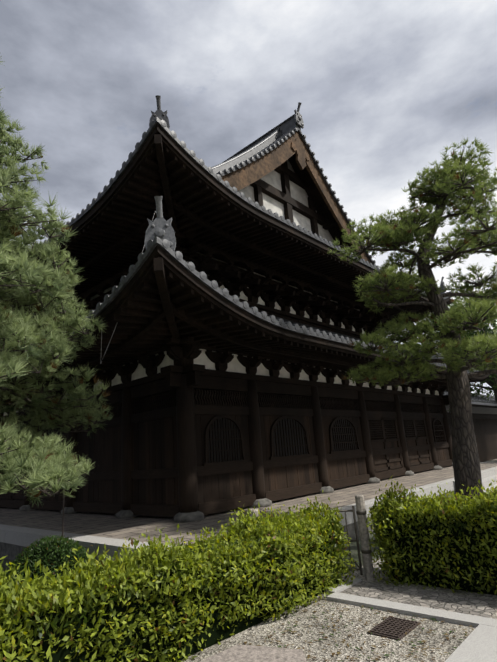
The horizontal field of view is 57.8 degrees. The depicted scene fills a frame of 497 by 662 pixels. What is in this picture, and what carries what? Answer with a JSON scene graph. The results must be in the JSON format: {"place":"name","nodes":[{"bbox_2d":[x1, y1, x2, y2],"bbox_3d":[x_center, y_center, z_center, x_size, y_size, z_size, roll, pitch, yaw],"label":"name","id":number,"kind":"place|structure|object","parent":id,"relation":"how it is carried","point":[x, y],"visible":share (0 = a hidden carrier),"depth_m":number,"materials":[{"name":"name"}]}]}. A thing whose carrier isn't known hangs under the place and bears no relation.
{"place":"outdoors","nodes":[
{"label":"outdoors","id":0,"kind":"place"},
{"bbox_2d":[1,414,449,504],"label":"board wall","id":1,"kind":"structure","parent":0,"point":[155,444],"depth_m":9.99,"materials":[{"name":"brown wood"}]},
{"bbox_2d":[15,393,439,499],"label":"arched windows","id":2,"kind":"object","parent":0,"point":[274,440],"depth_m":10.57,"materials":[{"name":"brown wood"}]},
{"bbox_2d":[16,389,446,465],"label":"lattice windows","id":3,"kind":"structure","parent":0,"point":[168,400],"depth_m":10.71,"materials":[{"name":"brown wood"}]},
{"bbox_2d":[0,0,496,395],"label":"sky","id":4,"kind":"structure","parent":0,"point":[381,86],"materials":[{"name":"grey"}]},
{"bbox_2d":[237,160,339,245],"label":"gable","id":5,"kind":"structure","parent":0,"point":[283,197],"depth_m":17.12,"materials":[{"name":"white paint"}]},
{"bbox_2d":[182,459,496,661],"bbox_3d":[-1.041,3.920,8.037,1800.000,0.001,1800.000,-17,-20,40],"label":"ground","id":6,"kind":"structure","parent":0,"point":[261,631],"depth_m":3.97,"materials":[{"name":"grey gravel"}]},
{"bbox_2d":[0,52,113,504],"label":"pine","id":7,"kind":"object","parent":6,"relation":"on","point":[29,283],"visible":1,"depth_m":5.94,"materials":[{"name":"green plant"}]},
{"bbox_2d":[0,493,454,561],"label":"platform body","id":8,"kind":"structure","parent":6,"relation":"on","point":[10,551],"depth_m":8.31,"materials":[{"name":"grey stone"}]},
{"bbox_2d":[0,462,496,545],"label":"platform paving","id":9,"kind":"structure","parent":8,"relation":"on","point":[106,525],"depth_m":9.14,"materials":[{"name":"grey stone"}]},
{"bbox_2d":[0,462,452,522],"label":"column bases","id":10,"kind":"object","parent":9,"relation":"on","point":[179,517],"depth_m":9.32,"materials":[{"name":"stone"}]},
{"bbox_2d":[0,364,451,516],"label":"horizontal beams","id":11,"kind":"structure","parent":10,"relation":"on","point":[168,378],"depth_m":10.46,"materials":[{"name":"brown wood"}]},
{"bbox_2d":[4,349,438,415],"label":"plaster wall panels","id":12,"kind":"object","parent":11,"relation":"on","point":[234,364],"depth_m":10.15,"materials":[{"name":"white paint"}]},
{"bbox_2d":[0,245,447,416],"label":"bracket sets","id":13,"kind":"object","parent":11,"relation":"on","point":[348,318],"visible":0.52,"depth_m":13.20,"materials":[{"name":"brown wood"}]},
{"bbox_2d":[122,278,257,331],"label":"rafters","id":14,"kind":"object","parent":13,"relation":"on","point":[173,280],"depth_m":7.26,"materials":[{"name":"brown wood"}]},
{"bbox_2d":[100,211,156,363],"bbox_3d":[-1.891,-0.834,8.039,0.422,2.999,1.467,-15,-19,36],"label":"lightning rod cable","id":15,"kind":"object","parent":14,"relation":"on","point":[117,322],"visible":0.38,"depth_m":7.34,"materials":[{"name":"grey metal"}]},
{"bbox_2d":[6,230,446,401],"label":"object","id":16,"kind":"object","parent":14,"relation":"on","point":[187,341],"visible":0.1,"depth_m":13.44,"materials":[{"name":"brown wood"}]},
{"bbox_2d":[69,247,364,394],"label":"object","id":17,"kind":"object","parent":16,"relation":"attached to","point":[260,300],"depth_m":15.13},
{"bbox_2d":[82,148,423,328],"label":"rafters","id":18,"kind":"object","parent":16,"relation":"on","point":[168,156],"depth_m":9.92,"materials":[{"name":"brown wood"}]},
{"bbox_2d":[3,134,452,332],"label":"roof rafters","id":19,"kind":"object","parent":18,"relation":"on","point":[90,242],"visible":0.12,"depth_m":11.26,"materials":[{"name":"brown wood"}]},
{"bbox_2d":[14,124,450,328],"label":"roof eave boards","id":20,"kind":"object","parent":18,"relation":"on","point":[143,153],"visible":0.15,"depth_m":10.35,"materials":[{"name":"brown wood"}]},
{"bbox_2d":[42,117,451,298],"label":"roof tiles","id":21,"kind":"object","parent":18,"relation":"on","point":[177,141],"depth_m":9.66,"materials":[{"name":"grey tile"}]},
{"bbox_2d":[1,257,489,400],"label":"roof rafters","id":22,"kind":"object","parent":14,"relation":"on","point":[160,332],"visible":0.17,"depth_m":8.14,"materials":[{"name":"brown wood"}]},
{"bbox_2d":[5,245,489,393],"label":"roof eave boards","id":23,"kind":"object","parent":14,"relation":"on","point":[178,271],"visible":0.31,"depth_m":7.78,"materials":[{"name":"brown wood"}]},
{"bbox_2d":[28,237,481,375],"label":"lower roof","id":24,"kind":"structure","parent":14,"relation":"on","point":[169,251],"depth_m":7.26,"materials":[{"name":"grey tile"}]},
{"bbox_2d":[83,239,475,371],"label":"roof edge tiles","id":25,"kind":"object","parent":14,"relation":"on","point":[179,256],"visible":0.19,"depth_m":7.49,"materials":[{"name":"grey tile"}]},
{"bbox_2d":[259,312,486,368],"bbox_3d":[-2.688,2.068,19.416,20.020,2.019,17.750,-17,-20,40],"label":"roof surface","id":26,"kind":"object","parent":14,"relation":"on","point":[307,326],"visible":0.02,"depth_m":15.51,"materials":[{"name":"tile"}]},
{"bbox_2d":[144,196,175,251],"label":"roof ornaments","id":27,"kind":"object","parent":26,"relation":"on","point":[160,227],"visible":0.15,"depth_m":6.95,"materials":[{"name":"ceramic"}]},
{"bbox_2d":[213,114,468,361],"bbox_3d":[-2.998,-2.111,20.545,19.506,9.328,17.236,-17,-20,40],"label":"roof","id":28,"kind":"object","parent":26,"relation":"on","point":[287,125],"visible":0.06,"depth_m":17.18,"materials":[{"name":"grey tile"}]},
{"bbox_2d":[68,282,448,309],"bbox_3d":[-3.075,-3.152,20.826,18.020,6.381,16.150,-17,-20,40],"label":"roof surface","id":29,"kind":"object","parent":28,"relation":"on","point":[107,287],"depth_m":22.54,"materials":[{"name":"tile"}]},
{"bbox_2d":[149,95,445,292],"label":"roof ridge ornaments","id":30,"kind":"object","parent":29,"relation":"on","point":[159,113],"visible":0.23,"depth_m":15.08,"materials":[{"name":"tile"}]},
{"bbox_2d":[221,131,370,262],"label":"gable bargeboards","id":31,"kind":"object","parent":28,"relation":"attached to","point":[259,168],"visible":0.31,"depth_m":16.35,"materials":[{"name":"brown wood"}]},
{"bbox_2d":[223,127,375,265],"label":"gable roof tiles","id":32,"kind":"object","parent":31,"relation":"on","point":[323,178],"visible":0.17,"depth_m":17.65,"materials":[{"name":"grey tile"}]},
{"bbox_2d":[288,154,353,253],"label":"gable soffit","id":33,"kind":"structure","parent":31,"relation":"attached to","point":[322,209],"depth_m":18.37,"materials":[{"name":"brown wood"}]},
{"bbox_2d":[211,128,440,344],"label":"roof ridge caps","id":34,"kind":"object","parent":28,"relation":"on","point":[252,148],"visible":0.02,"depth_m":15.75,"materials":[{"name":"grey tile"}]},
{"bbox_2d":[0,373,451,512],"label":"columns","id":35,"kind":"structure","parent":10,"relation":"on","point":[187,463],"depth_m":9.74,"materials":[{"name":"brown wood"}]},
{"bbox_2d":[0,462,496,560],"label":"paved path","id":36,"kind":"structure","parent":8,"relation":"on","point":[20,536],"depth_m":8.00,"materials":[{"name":"stone"}]},
{"bbox_2d":[0,461,496,574],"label":"ground moss","id":37,"kind":"object","parent":6,"relation":"on","point":[354,550],"depth_m":7.18,"materials":[{"name":"green plant"}]},
{"bbox_2d":[5,535,91,584],"bbox_3d":[-2.697,3.162,6.106,1.248,0.735,1.248,-17,-20,40],"label":"round shrub","id":38,"kind":"object","parent":37,"relation":"on","point":[52,553],"visible":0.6,"depth_m":5.91,"materials":[{"name":"green plant"}]},
{"bbox_2d":[62,481,64,536],"bbox_3d":[-2.891,3.062,7.005,0.022,1.380,0.019,-17,-20,40],"label":"prop pole","id":39,"kind":"object","parent":37,"relation":"on","point":[63,513],"visible":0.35,"depth_m":7.04,"materials":[{"name":"grey wood"}]},
{"bbox_2d":[0,490,357,661],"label":"hedge","id":40,"kind":"object","parent":37,"relation":"on","point":[153,601],"visible":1,"depth_m":3.76,"materials":[{"name":"green plant"}]},
{"bbox_2d":[200,644,306,661],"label":"stepping slab","id":41,"kind":"structure","parent":6,"relation":"on","point":[243,653],"depth_m":3.40,"materials":[{"name":"stone"}]},
{"bbox_2d":[249,495,374,580],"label":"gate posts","id":42,"kind":"object","parent":6,"relation":"on","point":[366,550],"visible":0.58,"depth_m":5.62,"materials":[{"name":"grey wood"}]},
{"bbox_2d":[218,600,474,661],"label":"stones","id":43,"kind":"object","parent":6,"relation":"on","point":[348,644],"visible":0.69,"depth_m":3.86,"materials":[{"name":"grey gravel"}]},
{"bbox_2d":[367,616,419,640],"bbox_3d":[1.304,2.659,4.019,0.300,0.042,0.440,-17,-20,40],"label":"drain grate","id":44,"kind":"object","parent":6,"relation":"on","point":[390,627],"visible":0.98,"depth_m":3.98,"materials":[{"name":"brown metal"}]},
{"bbox_2d":[325,577,496,661],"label":"path kerbs","id":45,"kind":"structure","parent":6,"relation":"on","point":[479,643],"depth_m":4.03,"materials":[{"name":"stone"}]},
{"bbox_2d":[327,137,496,499],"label":"pine","id":46,"kind":"object","parent":6,"relation":"on","point":[448,185],"visible":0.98,"depth_m":7.52,"materials":[{"name":"green plant"}]},
{"bbox_2d":[340,581,496,617],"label":"path cobbles","id":47,"kind":"object","parent":6,"relation":"on","point":[481,607],"visible":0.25,"depth_m":4.70,"materials":[{"name":"grey stone"}]},
{"bbox_2d":[365,475,496,594],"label":"hedge","id":48,"kind":"object","parent":6,"relation":"on","point":[440,541],"visible":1,"depth_m":5.11,"materials":[{"name":"green plant"}]},
{"bbox_2d":[418,271,496,411],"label":"tree","id":49,"kind":"object","parent":6,"relation":"on","point":[491,380],"visible":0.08,"depth_m":29.71,"materials":[{"name":"green plant"}]},
{"bbox_2d":[447,412,496,461],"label":"corridor panels","id":50,"kind":"object","parent":6,"relation":"on","point":[485,430],"depth_m":29.53,"materials":[{"name":"brown wood"}]},
{"bbox_2d":[447,404,496,418],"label":"corridor timbers","id":51,"kind":"object","parent":50,"relation":"attached to","point":[479,416],"depth_m":27.79,"materials":[{"name":"brown wood"}]},
{"bbox_2d":[444,391,496,413],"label":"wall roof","id":52,"kind":"structure","parent":51,"relation":"on","point":[476,400],"depth_m":32.43,"materials":[{"name":"tile"}]},
{"bbox_2d":[452,475,496,496],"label":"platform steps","id":53,"kind":"structure","parent":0,"point":[487,481],"depth_m":12.92,"materials":[{"name":"grey stone"}]}
]}

